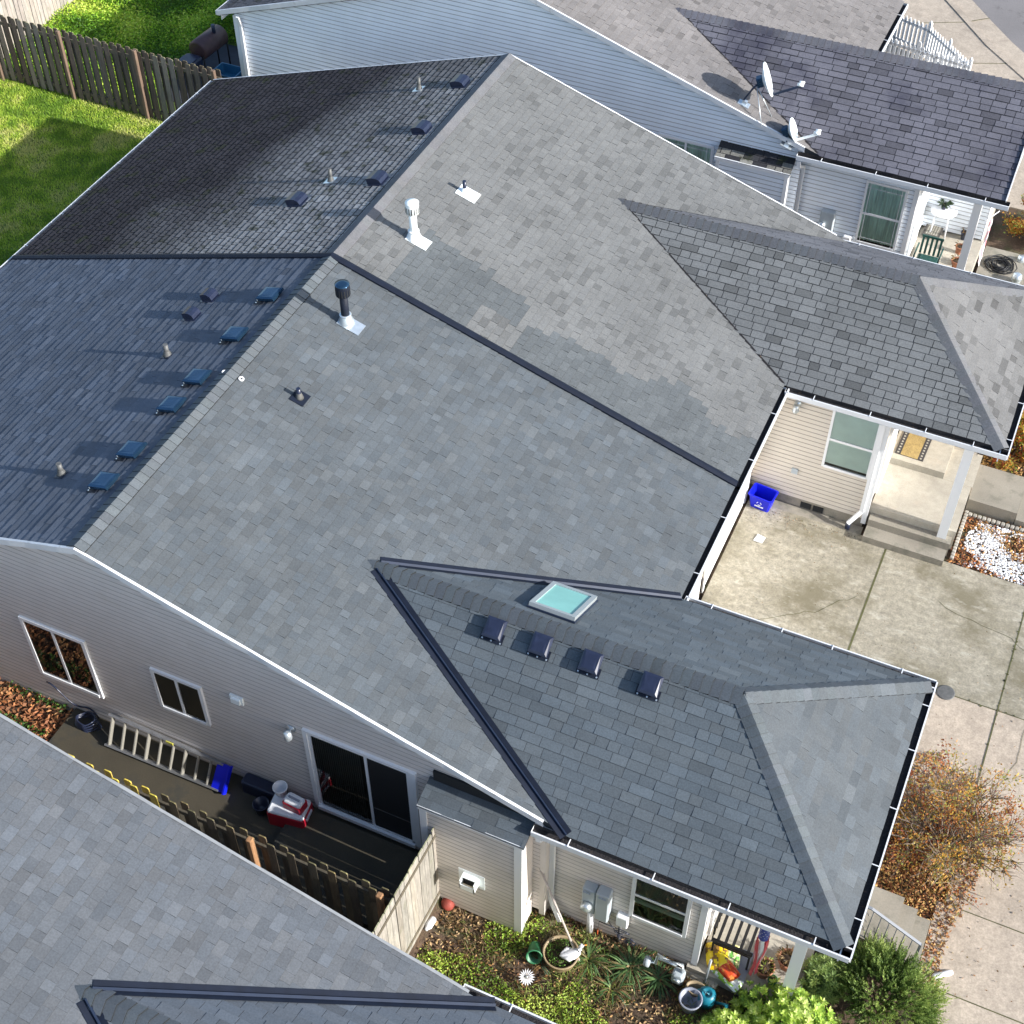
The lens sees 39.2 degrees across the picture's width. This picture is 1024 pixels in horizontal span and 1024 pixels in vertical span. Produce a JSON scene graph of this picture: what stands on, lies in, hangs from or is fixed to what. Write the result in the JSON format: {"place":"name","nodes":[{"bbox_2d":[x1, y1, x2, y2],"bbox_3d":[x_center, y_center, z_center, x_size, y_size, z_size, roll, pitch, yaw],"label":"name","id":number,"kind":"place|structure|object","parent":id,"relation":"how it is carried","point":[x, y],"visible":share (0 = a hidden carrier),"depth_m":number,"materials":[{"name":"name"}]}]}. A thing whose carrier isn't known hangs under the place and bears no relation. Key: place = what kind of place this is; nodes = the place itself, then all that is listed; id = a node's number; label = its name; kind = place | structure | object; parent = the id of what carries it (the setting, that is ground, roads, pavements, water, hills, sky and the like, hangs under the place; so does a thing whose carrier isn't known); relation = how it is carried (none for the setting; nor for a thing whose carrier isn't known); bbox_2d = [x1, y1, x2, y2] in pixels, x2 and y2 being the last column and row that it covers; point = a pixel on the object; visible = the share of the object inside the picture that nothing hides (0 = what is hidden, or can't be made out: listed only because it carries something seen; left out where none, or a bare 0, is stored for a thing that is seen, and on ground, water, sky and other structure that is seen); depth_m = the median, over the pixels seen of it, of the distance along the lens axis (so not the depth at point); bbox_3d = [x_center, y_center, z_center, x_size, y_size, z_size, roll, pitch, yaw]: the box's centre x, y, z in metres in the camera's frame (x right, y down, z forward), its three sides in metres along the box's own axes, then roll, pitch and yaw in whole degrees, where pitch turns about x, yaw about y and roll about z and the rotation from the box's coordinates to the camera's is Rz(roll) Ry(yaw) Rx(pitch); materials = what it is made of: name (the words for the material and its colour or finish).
{"place":"outdoors","nodes":[
{"label":"outdoors","id":0,"kind":"place"},
{"bbox_2d":[0,78,164,265],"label":"lawn","id":1,"kind":"structure","parent":0,"point":[48,158],"depth_m":35.15,"materials":[{"name":"plant"}]},
{"bbox_2d":[4,0,236,120],"bbox_3d":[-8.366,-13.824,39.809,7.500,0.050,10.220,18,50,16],"label":"lawn","id":2,"kind":"structure","parent":0,"point":[233,42],"depth_m":39.09,"materials":[{"name":"plant"}]},
{"bbox_2d":[208,0,233,27],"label":"weeds","id":3,"kind":"object","parent":2,"relation":"on","point":[228,16],"visible":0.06,"depth_m":38.57,"materials":[{"name":"green plant"}]},
{"bbox_2d":[157,44,239,103],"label":"patio","id":4,"kind":"structure","parent":0,"point":[211,61],"depth_m":38.08,"materials":[{"name":"wood"}]},
{"bbox_2d":[179,24,230,71],"bbox_3d":[-7.932,-11.735,36.902,0.540,1.340,1.598,22,51,19],"label":"smoker grill","id":5,"kind":"object","parent":4,"relation":"on","point":[207,43],"visible":0.85,"depth_m":36.64,"materials":[{"name":"brown metal"}]},
{"bbox_2d":[214,62,241,77],"bbox_3d":[-7.369,-11.378,37.320,0.720,0.240,0.560,18,50,16],"label":"plastic tub","id":6,"kind":"object","parent":4,"relation":"on","point":[227,70],"visible":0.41,"depth_m":37.45,"materials":[{"name":"plastic"}]},
{"bbox_2d":[49,708,419,927],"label":"side path","id":7,"kind":"structure","parent":0,"point":[233,808],"depth_m":22.92,"materials":[{"name":"concrete"}]},
{"bbox_2d":[46,681,101,732],"bbox_3d":[-7.218,3.215,23.538,1.042,0.616,0.345,18,50,16],"label":"garden hose","id":8,"kind":"object","parent":7,"relation":"on","point":[92,715],"visible":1,"depth_m":23.55,"materials":[{"name":"black plastic"}]},
{"bbox_2d":[104,712,232,794],"bbox_3d":[-5.524,3.863,22.984,2.326,0.487,0.419,18,50,16],"label":"stepladder","id":9,"kind":"object","parent":7,"relation":"on","point":[222,776],"visible":1,"depth_m":22.96,"materials":[{"name":"metal"}]},
{"bbox_2d":[241,773,274,802],"bbox_3d":[-3.918,4.368,22.649,0.700,0.280,0.220,18,50,16],"label":"storage box","id":10,"kind":"object","parent":7,"relation":"on","point":[254,785],"visible":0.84,"depth_m":22.57,"materials":[{"name":"black plastic"}]},
{"bbox_2d":[252,796,269,815],"bbox_3d":[-3.916,4.617,22.463,0.270,0.215,0.270,18,50,16],"label":"bucket","id":11,"kind":"object","parent":7,"relation":"on","point":[260,804],"visible":0.97,"depth_m":22.47,"materials":[{"name":"black plastic"}]},
{"bbox_2d":[267,794,312,828],"bbox_3d":[-3.436,4.657,22.316,0.640,0.375,0.400,12,48,11],"label":"cooler","id":12,"kind":"object","parent":7,"relation":"on","point":[279,814],"visible":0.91,"depth_m":22.15,"materials":[{"name":"red plastic"}]},
{"bbox_2d":[272,780,287,797],"bbox_3d":[-3.588,4.309,22.267,0.240,0.180,0.240,18,50,16],"label":"bucket","id":13,"kind":"object","parent":12,"relation":"on","point":[279,787],"visible":1,"depth_m":22.28,"materials":[{"name":"white plastic"}]},
{"bbox_2d":[282,792,307,814],"bbox_3d":[-3.343,4.463,22.090,0.340,0.225,0.220,22,51,19],"label":"lunch cooler","id":14,"kind":"object","parent":12,"relation":"on","point":[294,803],"visible":1,"depth_m":22.02,"materials":[{"name":"red plastic"}]},
{"bbox_2d":[0,0,1023,1023],"bbox_3d":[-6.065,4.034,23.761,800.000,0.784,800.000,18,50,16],"label":"ground","id":15,"kind":"structure","parent":0,"point":[1002,237],"depth_m":21.52,"materials":[{"name":"soil"}]},
{"bbox_2d":[0,680,67,735],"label":"weeds","id":16,"kind":"object","parent":15,"relation":"on","point":[32,726],"visible":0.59,"depth_m":23.92,"materials":[{"name":"brown plant"}]},
{"bbox_2d":[0,678,73,741],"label":"bark mulch","id":17,"kind":"object","parent":15,"relation":"on","point":[45,719],"visible":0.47,"depth_m":23.91,"materials":[{"name":"brown plant"}]},
{"bbox_2d":[0,0,84,65],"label":"wooden fence","id":18,"kind":"object","parent":15,"relation":"on","point":[42,11],"visible":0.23,"depth_m":38.19,"materials":[{"name":"wood"}]},
{"bbox_2d":[0,14,221,119],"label":"wooden fence","id":19,"kind":"object","parent":15,"relation":"on","point":[136,61],"visible":0.93,"depth_m":35.82,"materials":[{"name":"wood"}]},
{"bbox_2d":[69,754,390,932],"bbox_3d":[-4.217,5.055,21.168,5.650,1.880,0.174,18,50,16],"label":"wooden fence","id":20,"kind":"object","parent":15,"relation":"on","point":[376,903],"visible":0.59,"depth_m":20.60,"materials":[{"name":"wood"}]},
{"bbox_2d":[0,713,555,1023],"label":"duplex house","id":21,"kind":"structure","parent":15,"relation":"on","point":[120,903],"depth_m":17.11,"materials":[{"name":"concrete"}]},
{"bbox_2d":[372,827,439,953],"bbox_3d":[-1.485,5.912,20.576,0.154,2.317,2.757,18,50,16],"label":"wooden fence","id":22,"kind":"object","parent":15,"relation":"on","point":[405,915],"visible":0.56,"depth_m":20.57,"materials":[{"name":"wood"}]},
{"bbox_2d":[424,916,435,930],"bbox_3d":[-1.242,6.225,21.682,0.120,0.153,0.261,18,50,16],"label":"plastic bottle","id":23,"kind":"object","parent":15,"relation":"on","point":[430,923],"visible":1,"depth_m":21.63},
{"bbox_2d":[441,898,454,910],"bbox_3d":[-0.976,5.979,21.912,0.206,0.185,0.217,18,50,16],"label":"toy ball","id":24,"kind":"object","parent":15,"relation":"on","point":[447,904],"visible":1,"depth_m":21.84,"materials":[{"name":"red rubber"}]},
{"bbox_2d":[0,53,1023,1000],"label":"duplex house","id":25,"kind":"structure","parent":15,"relation":"on","point":[396,451],"depth_m":22.73,"materials":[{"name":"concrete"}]},
{"bbox_2d":[18,615,104,698],"bbox_3d":[-7.123,2.301,22.743,1.240,1.480,0.077,18,50,16],"label":"window","id":26,"kind":"structure","parent":25,"relation":"in","point":[62,657],"depth_m":22.74,"materials":[{"name":"white plastic"}]},
{"bbox_2d":[149,667,211,726],"bbox_3d":[-5.053,2.818,21.913,0.910,0.990,0.077,18,50,16],"label":"window","id":27,"kind":"structure","parent":25,"relation":"in","point":[176,695],"depth_m":21.90,"materials":[{"name":"white plastic"}]},
{"bbox_2d":[301,728,421,848],"bbox_3d":[-2.216,4.144,21.415,1.860,2.070,0.110,18,50,16],"label":"sliding door","id":28,"kind":"structure","parent":25,"relation":"in","point":[378,795],"depth_m":21.40,"materials":[{"name":"white plastic"}]},
{"bbox_2d":[628,877,692,938],"bbox_3d":[2.106,5.536,20.336,0.880,1.370,0.077,18,50,16],"label":"window","id":29,"kind":"structure","parent":25,"relation":"in","point":[669,912],"depth_m":20.43,"materials":[{"name":"glass"}]},
{"bbox_2d":[707,909,718,935],"bbox_3d":[3.183,5.216,20.936,0.125,2.180,1.100,18,50,16],"label":"front door","id":30,"kind":"structure","parent":25,"relation":"in","point":[714,914],"depth_m":21.17,"materials":[{"name":"white plastic"}]},
{"bbox_2d":[706,942,727,969],"bbox_3d":[3.025,6.541,21.151,0.340,0.210,0.440,1,47,1],"label":"soil bag","id":31,"kind":"object","parent":25,"relation":"on","point":[718,955],"visible":0.82,"depth_m":21.06,"materials":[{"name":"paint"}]},
{"bbox_2d":[701,473,750,592],"bbox_3d":[4.039,-0.204,26.478,0.040,2.450,2.600,18,50,16],"label":"garage door","id":32,"kind":"structure","parent":25,"relation":"in","point":[742,498],"depth_m":27.05,"materials":[{"name":"white plastic"}]},
{"bbox_2d":[711,970,742,991],"bbox_3d":[3.128,6.789,20.989,0.200,0.114,0.520,-34,56,-27],"label":"soil bag","id":33,"kind":"object","parent":25,"relation":"on","point":[735,985],"visible":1,"depth_m":20.89,"materials":[{"name":"plastic"}]},
{"bbox_2d":[718,959,740,981],"bbox_3d":[3.117,6.669,21.047,0.240,0.192,0.480,-29,53,-24],"label":"soil bag","id":34,"kind":"object","parent":25,"relation":"on","point":[729,971],"visible":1,"depth_m":20.93,"materials":[{"name":"paint"}]},
{"bbox_2d":[728,944,740,967],"bbox_3d":[3.251,6.548,21.172,0.240,0.173,0.360,10,48,9],"label":"soil bag","id":35,"kind":"object","parent":25,"relation":"on","point":[734,958],"visible":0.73,"depth_m":21.08,"materials":[{"name":"plastic"}]},
{"bbox_2d":[711,912,758,969],"bbox_3d":[3.433,5.958,21.230,0.635,0.875,1.350,18,50,16],"label":"garden bench","id":36,"kind":"object","parent":25,"relation":"on","point":[725,944],"visible":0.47,"depth_m":20.94,"materials":[{"name":"black metal"}]},
{"bbox_2d":[737,949,753,983],"bbox_3d":[3.408,6.690,21.128,0.160,0.030,0.520,18,50,16],"label":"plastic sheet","id":37,"kind":"object","parent":25,"relation":"on","point":[742,970],"visible":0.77,"depth_m":21.09,"materials":[{"name":"plastic"}]},
{"bbox_2d":[748,928,770,975],"bbox_3d":[3.500,5.959,20.070,0.210,1.960,0.176,-25,52,-21],"label":"flag windsock","id":38,"kind":"object","parent":25,"relation":"hanging from","point":[762,937],"visible":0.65,"depth_m":20.27,"materials":[{"name":"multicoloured fabric"}]},
{"bbox_2d":[756,955,776,978],"bbox_3d":[3.695,6.666,20.962,0.341,0.306,0.360,18,50,16],"label":"flower pot","id":39,"kind":"object","parent":25,"relation":"on","point":[766,968],"visible":0.81,"depth_m":20.91,"materials":[{"name":"ceramic"}]},
{"bbox_2d":[775,943,792,971],"bbox_3d":[4.026,6.558,21.040,0.392,0.338,0.398,18,50,16],"label":"flower pot","id":40,"kind":"object","parent":25,"relation":"on","point":[783,956],"visible":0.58,"depth_m":21.01,"materials":[{"name":"ceramic"}]},
{"bbox_2d":[821,411,880,479],"bbox_3d":[6.232,-1.250,26.366,0.900,1.470,0.077,18,50,16],"label":"window","id":41,"kind":"structure","parent":25,"relation":"in","point":[851,442],"depth_m":26.38,"materials":[{"name":"glass"}]},
{"bbox_2d":[874,428,897,493],"bbox_3d":[7.245,-1.455,27.133,0.125,2.180,1.100,18,50,16],"label":"front door","id":42,"kind":"structure","parent":25,"relation":"in","point":[893,434],"depth_m":27.12,"materials":[{"name":"white plastic"}]},
{"bbox_2d":[895,431,931,461],"bbox_3d":[7.909,-1.320,28.257,0.582,0.018,0.756,18,50,16],"label":"doormat","id":43,"kind":"object","parent":25,"relation":"on","point":[913,446],"visible":0.83,"depth_m":28.22,"materials":[{"name":"fabric"}]},
{"bbox_2d":[526,941,542,963],"bbox_3d":[0.316,6.533,21.333,0.248,0.317,0.347,-4,47,-4],"label":"plant pot","id":44,"kind":"object","parent":15,"relation":"on","point":[535,946],"visible":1,"depth_m":21.29,"materials":[{"name":"green plastic"}]},
{"bbox_2d":[530,952,555,975],"bbox_3d":[0.447,6.666,21.312,0.443,0.067,0.537,-16,49,-14],"label":"strappy plant","id":45,"kind":"object","parent":15,"relation":"on","point":[541,963],"visible":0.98,"depth_m":21.27,"materials":[{"name":"green plant"}]},
{"bbox_2d":[533,909,574,943],"bbox_3d":[0.618,6.257,21.682,0.684,0.078,0.695,-27,53,-23],"label":"strappy plant","id":46,"kind":"object","parent":15,"relation":"on","point":[556,932],"visible":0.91,"depth_m":21.68,"materials":[{"name":"green plant"}]},
{"bbox_2d":[416,915,692,1023],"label":"ground cover","id":47,"kind":"object","parent":15,"relation":"on","point":[496,977],"visible":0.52,"depth_m":21.09,"materials":[{"name":"green plant"}]},
{"bbox_2d":[542,935,578,972],"bbox_3d":[0.725,6.572,21.318,0.550,0.205,0.550,18,50,16],"label":"barrel planter","id":48,"kind":"object","parent":15,"relation":"on","point":[555,946],"visible":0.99,"depth_m":21.29,"materials":[{"name":"beige plastic"}]},
{"bbox_2d":[538,867,579,960],"bbox_3d":[0.695,5.888,21.034,0.036,1.352,1.022,-29,53,-24],"label":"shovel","id":49,"kind":"object","parent":48,"relation":"in","point":[558,911],"visible":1,"depth_m":21.00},
{"bbox_2d":[559,943,586,961],"bbox_3d":[0.896,6.475,21.138,0.343,0.346,0.263,18,50,16],"label":"goose statue","id":50,"kind":"object","parent":48,"relation":"in","point":[568,954],"visible":1,"depth_m":21.14,"materials":[{"name":"white plastic"}]},
{"bbox_2d":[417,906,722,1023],"bbox_3d":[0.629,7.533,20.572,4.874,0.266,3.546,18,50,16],"label":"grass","id":51,"kind":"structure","parent":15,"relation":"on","point":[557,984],"depth_m":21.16,"materials":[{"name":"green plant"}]},
{"bbox_2d":[564,934,613,986],"bbox_3d":[1.105,6.637,21.298,0.864,0.124,0.837,-14,49,-13],"label":"strappy plant","id":52,"kind":"object","parent":15,"relation":"on","point":[593,958],"visible":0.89,"depth_m":21.31,"materials":[{"name":"green plant"}]},
{"bbox_2d":[417,907,761,1023],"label":"leaf litter","id":53,"kind":"object","parent":15,"relation":"on","point":[523,958],"visible":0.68,"depth_m":21.21,"materials":[{"name":"plant"}]},
{"bbox_2d":[519,968,533,984],"bbox_3d":[0.217,6.845,21.055,0.246,0.221,0.230,18,50,16],"label":"garden spinner","id":54,"kind":"object","parent":53,"relation":"on","point":[526,977],"visible":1,"depth_m":21.01,"materials":[{"name":"white plastic"}]},
{"bbox_2d":[590,968,635,1009],"bbox_3d":[1.488,6.955,21.029,0.716,0.086,0.692,-4,47,-4],"label":"strappy plant","id":55,"kind":"object","parent":15,"relation":"on","point":[604,990],"visible":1,"depth_m":21.01,"materials":[{"name":"green plant"}]},
{"bbox_2d":[215,0,1023,285],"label":"duplex house","id":56,"kind":"structure","parent":15,"relation":"on","point":[893,152],"depth_m":31.12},
{"bbox_2d":[658,132,714,165],"bbox_3d":[3.837,-7.837,31.926,1.300,1.030,0.077,18,50,16],"label":"window","id":57,"kind":"structure","parent":56,"relation":"in","point":[704,151],"depth_m":31.62,"materials":[{"name":"glass"}]},
{"bbox_2d":[737,62,804,126],"bbox_3d":[5.471,-8.929,30.333,1.216,1.140,0.837,-21,51,-19],"label":"satellite dish","id":58,"kind":"object","parent":56,"relation":"on","point":[763,80],"visible":1,"depth_m":30.32,"materials":[{"name":"white metal"}]},
{"bbox_2d":[780,118,820,150],"bbox_3d":[6.074,-7.960,30.287,0.824,0.635,0.472,18,50,16],"label":"satellite dish","id":59,"kind":"object","parent":56,"relation":"attached to","point":[790,129],"visible":1,"depth_m":30.33,"materials":[{"name":"white metal"}]},
{"bbox_2d":[854,179,908,251],"bbox_3d":[7.984,-6.406,31.069,0.900,1.590,0.077,18,50,16],"label":"window","id":60,"kind":"structure","parent":56,"relation":"in","point":[883,205],"depth_m":31.04,"materials":[{"name":"glass"}]},
{"bbox_2d":[906,191,927,255],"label":"porch column","id":61,"kind":"structure","parent":56,"relation":"in","point":[923,196],"depth_m":31.65,"materials":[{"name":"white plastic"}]},
{"bbox_2d":[913,234,943,263],"bbox_3d":[9.237,-5.636,31.970,0.580,0.857,0.535,18,50,16],"label":"patio chair","id":62,"kind":"object","parent":56,"relation":"on","point":[924,256],"visible":0.67,"depth_m":31.94,"materials":[{"name":"green plastic"}]},
{"bbox_2d":[922,224,943,237],"bbox_3d":[9.742,-6.516,33.215,0.415,0.020,0.532,18,50,16],"label":"doormat","id":63,"kind":"object","parent":56,"relation":"on","point":[936,231],"visible":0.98,"depth_m":33.19,"materials":[{"name":"fabric"}]},
{"bbox_2d":[929,205,957,239],"bbox_3d":[9.883,-6.677,33.069,0.600,0.656,0.600,18,50,16],"label":"porch table","id":64,"kind":"object","parent":56,"relation":"on","point":[939,212],"visible":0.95,"depth_m":32.80,"materials":[{"name":"white plastic"}]},
{"bbox_2d":[978,211,999,263],"bbox_3d":[10.139,-5.860,30.702,0.142,1.200,0.440,28,53,23],"label":"downspout","id":65,"kind":"object","parent":56,"relation":"attached to","point":[985,240],"visible":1,"depth_m":30.56,"materials":[{"name":"white plastic"}]},
{"bbox_2d":[983,254,1017,274],"bbox_3d":[11.221,-5.676,32.990,0.703,0.113,0.700,-4,47,-3],"label":"garden hose","id":66,"kind":"object","parent":56,"relation":"on","point":[1006,263],"visible":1,"depth_m":32.98,"materials":[{"name":"black rubber"}]},
{"bbox_2d":[599,941,659,995],"bbox_3d":[1.737,6.690,21.244,1.031,0.130,0.919,18,50,16],"label":"strappy plant","id":67,"kind":"object","parent":15,"relation":"on","point":[632,957],"visible":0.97,"depth_m":21.25,"materials":[{"name":"green plant"}]},
{"bbox_2d":[635,952,683,1003],"bbox_3d":[2.110,6.834,21.129,0.782,0.102,0.847,-12,48,-11],"label":"strappy plant","id":68,"kind":"object","parent":15,"relation":"on","point":[655,981],"visible":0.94,"depth_m":21.08,"materials":[{"name":"green plant"}]},
{"bbox_2d":[678,987,702,1013],"bbox_3d":[2.575,7.099,20.793,0.350,0.260,0.347,18,50,16],"label":"plant pot","id":69,"kind":"object","parent":15,"relation":"on","point":[684,995],"visible":1,"depth_m":20.80,"materials":[{"name":"grey plastic"}]},
{"bbox_2d":[686,980,706,996],"bbox_3d":[2.683,6.988,20.929,0.330,0.215,0.220,18,50,16],"label":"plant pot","id":70,"kind":"object","parent":15,"relation":"on","point":[695,984],"visible":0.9,"depth_m":20.92,"materials":[{"name":"ceramic"}]},
{"bbox_2d":[697,986,727,1009],"bbox_3d":[2.862,7.072,20.793,0.279,0.333,0.507,-27,53,-23],"label":"watering can","id":71,"kind":"object","parent":15,"relation":"on","point":[709,1001],"visible":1,"depth_m":20.75,"materials":[{"name":"teal plastic"}]},
{"bbox_2d":[697,1007,750,1023],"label":"broadleaf shrub","id":72,"kind":"object","parent":15,"relation":"on","point":[726,1016],"visible":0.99,"depth_m":20.49,"materials":[{"name":"green plant"}]},
{"bbox_2d":[729,977,841,1023],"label":"broadleaf shrub","id":73,"kind":"object","parent":15,"relation":"on","point":[783,1006],"visible":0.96,"depth_m":20.44,"materials":[{"name":"green plant"}]},
{"bbox_2d":[798,952,845,1006],"bbox_3d":[4.549,6.750,20.997,0.832,0.722,0.834,18,50,16],"label":"broadleaf shrub","id":74,"kind":"object","parent":15,"relation":"on","point":[820,969],"visible":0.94,"depth_m":20.88,"materials":[{"name":"green plant"}]},
{"bbox_2d":[825,929,958,1023],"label":"juniper shrub","id":75,"kind":"object","parent":15,"relation":"on","point":[891,966],"visible":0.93,"depth_m":20.67,"materials":[{"name":"green plant"}]},
{"bbox_2d":[875,751,985,986],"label":"leaf litter","id":76,"kind":"object","parent":15,"relation":"on","point":[910,899],"visible":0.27,"depth_m":22.56,"materials":[{"name":"plant"}]},
{"bbox_2d":[884,737,1023,922],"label":"autumn shrub","id":77,"kind":"object","parent":15,"relation":"on","point":[942,846],"visible":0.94,"depth_m":22.31,"materials":[{"name":"brown plant"}]},
{"bbox_2d":[946,0,1023,78],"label":"kerb","id":78,"kind":"structure","parent":15,"relation":"on","point":[985,40],"depth_m":40.10,"materials":[{"name":"concrete"}]},
{"bbox_2d":[947,513,1023,583],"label":"leaf litter","id":79,"kind":"object","parent":15,"relation":"on","point":[966,525],"visible":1,"depth_m":27.31,"materials":[{"name":"plant"}]},
{"bbox_2d":[949,510,1023,559],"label":"edging stones","id":80,"kind":"object","parent":15,"relation":"on","point":[988,520],"visible":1,"depth_m":27.65,"materials":[{"name":"stone"}]},
{"bbox_2d":[954,0,1023,70],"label":"gutter pan","id":81,"kind":"object","parent":15,"relation":"on","point":[992,32],"visible":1,"depth_m":40.45,"materials":[{"name":"concrete"}]},
{"bbox_2d":[959,521,1023,585],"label":"white pebbles","id":82,"kind":"object","parent":15,"relation":"on","point":[998,561],"visible":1,"depth_m":27.22,"materials":[{"name":"gravel"}]},
{"bbox_2d":[981,410,1023,475],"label":"leaf litter","id":83,"kind":"object","parent":15,"relation":"on","point":[986,456],"visible":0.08,"depth_m":28.84,"materials":[{"name":"plant"}]},
{"bbox_2d":[991,411,1023,472],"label":"autumn hedge","id":84,"kind":"object","parent":15,"relation":"on","point":[1018,442],"visible":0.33,"depth_m":28.58,"materials":[{"name":"orange plant"}]},
{"bbox_2d":[1002,194,1023,237],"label":"autumn hedge","id":85,"kind":"object","parent":15,"relation":"on","point":[1013,227],"visible":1,"depth_m":33.79,"materials":[{"name":"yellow plant"}]},
{"bbox_2d":[749,498,862,534],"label":"foundation wall","id":86,"kind":"structure","parent":0,"point":[812,515],"depth_m":27.87,"materials":[{"name":"grey concrete"}]},
{"bbox_2d":[701,500,1023,718],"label":"driveway","id":87,"kind":"structure","parent":0,"point":[908,595],"depth_m":26.41,"materials":[{"name":"concrete"}]},
{"bbox_2d":[748,482,778,511],"bbox_3d":[4.872,-0.255,27.935,0.510,0.355,0.370,23,51,20],"label":"recycling bin","id":88,"kind":"object","parent":87,"relation":"on","point":[762,497],"visible":1,"depth_m":27.92,"materials":[{"name":"blue plastic"}]},
{"bbox_2d":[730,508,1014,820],"bbox_3d":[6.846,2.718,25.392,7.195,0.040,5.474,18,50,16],"label":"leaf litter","id":89,"kind":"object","parent":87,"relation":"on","point":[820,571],"visible":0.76,"depth_m":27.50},
{"bbox_2d":[936,685,954,699],"bbox_3d":[7.557,3.144,25.017,0.320,0.010,0.320,18,50,16],"label":"drain cover","id":90,"kind":"object","parent":87,"relation":"on","point":[945,692],"visible":1,"depth_m":25.01,"materials":[{"name":"metal"}]},
{"bbox_2d":[898,691,996,835],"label":"driveway","id":91,"kind":"structure","parent":0,"point":[953,717],"depth_m":24.42,"materials":[{"name":"concrete"}]},
{"bbox_2d":[886,0,1023,82],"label":"sidewalk","id":92,"kind":"structure","parent":0,"point":[967,43],"depth_m":40.30,"materials":[{"name":"concrete"}]},
{"bbox_2d":[884,16,972,70],"bbox_3d":[11.275,-12.427,38.656,2.762,1.070,1.383,28,53,23],"label":"picket fence","id":93,"kind":"object","parent":92,"relation":"on","point":[947,58],"visible":0.65,"depth_m":38.50,"materials":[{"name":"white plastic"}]},
{"bbox_2d":[919,901,1023,1022],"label":"sidewalk","id":94,"kind":"structure","parent":0,"point":[989,947],"depth_m":21.66,"materials":[{"name":"concrete"}]},
{"bbox_2d":[931,970,953,978],"bbox_3d":[6.442,6.915,21.491,0.340,0.059,0.100,-10,48,-9],"label":"cloth scrap","id":95,"kind":"object","parent":94,"relation":"on","point":[946,973],"visible":0.82,"depth_m":21.48,"materials":[{"name":"white fabric"}]},
{"bbox_2d":[935,993,1020,1023],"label":"sidewalk","id":96,"kind":"structure","parent":0,"point":[961,1011],"depth_m":21.09,"materials":[{"name":"concrete"}]},
{"bbox_2d":[946,712,1023,932],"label":"driveway","id":97,"kind":"structure","parent":0,"point":[1006,738],"depth_m":22.91,"materials":[{"name":"concrete"}]},
{"bbox_2d":[848,549,1023,1023],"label":"pavement joint","id":98,"kind":"object","parent":97,"relation":"on","point":[863,609],"visible":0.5,"depth_m":24.94,"materials":[{"name":"concrete"}]},
{"bbox_2d":[973,0,1023,51],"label":"road","id":99,"kind":"structure","parent":0,"point":[1006,17],"depth_m":41.11,"materials":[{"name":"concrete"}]},
{"bbox_2d":[1007,155,1023,210],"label":"sidewalk","id":100,"kind":"structure","parent":0,"point":[1014,199],"depth_m":35.23,"materials":[{"name":"concrete"}]},
{"bbox_2d":[1011,272,1021,283],"bbox_3d":[11.438,-5.304,32.542,0.240,0.220,0.240,18,50,16],"label":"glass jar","id":101,"kind":"object","parent":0,"point":[1016,277],"visible":0.96,"depth_m":32.47,"materials":[{"name":"glass"}]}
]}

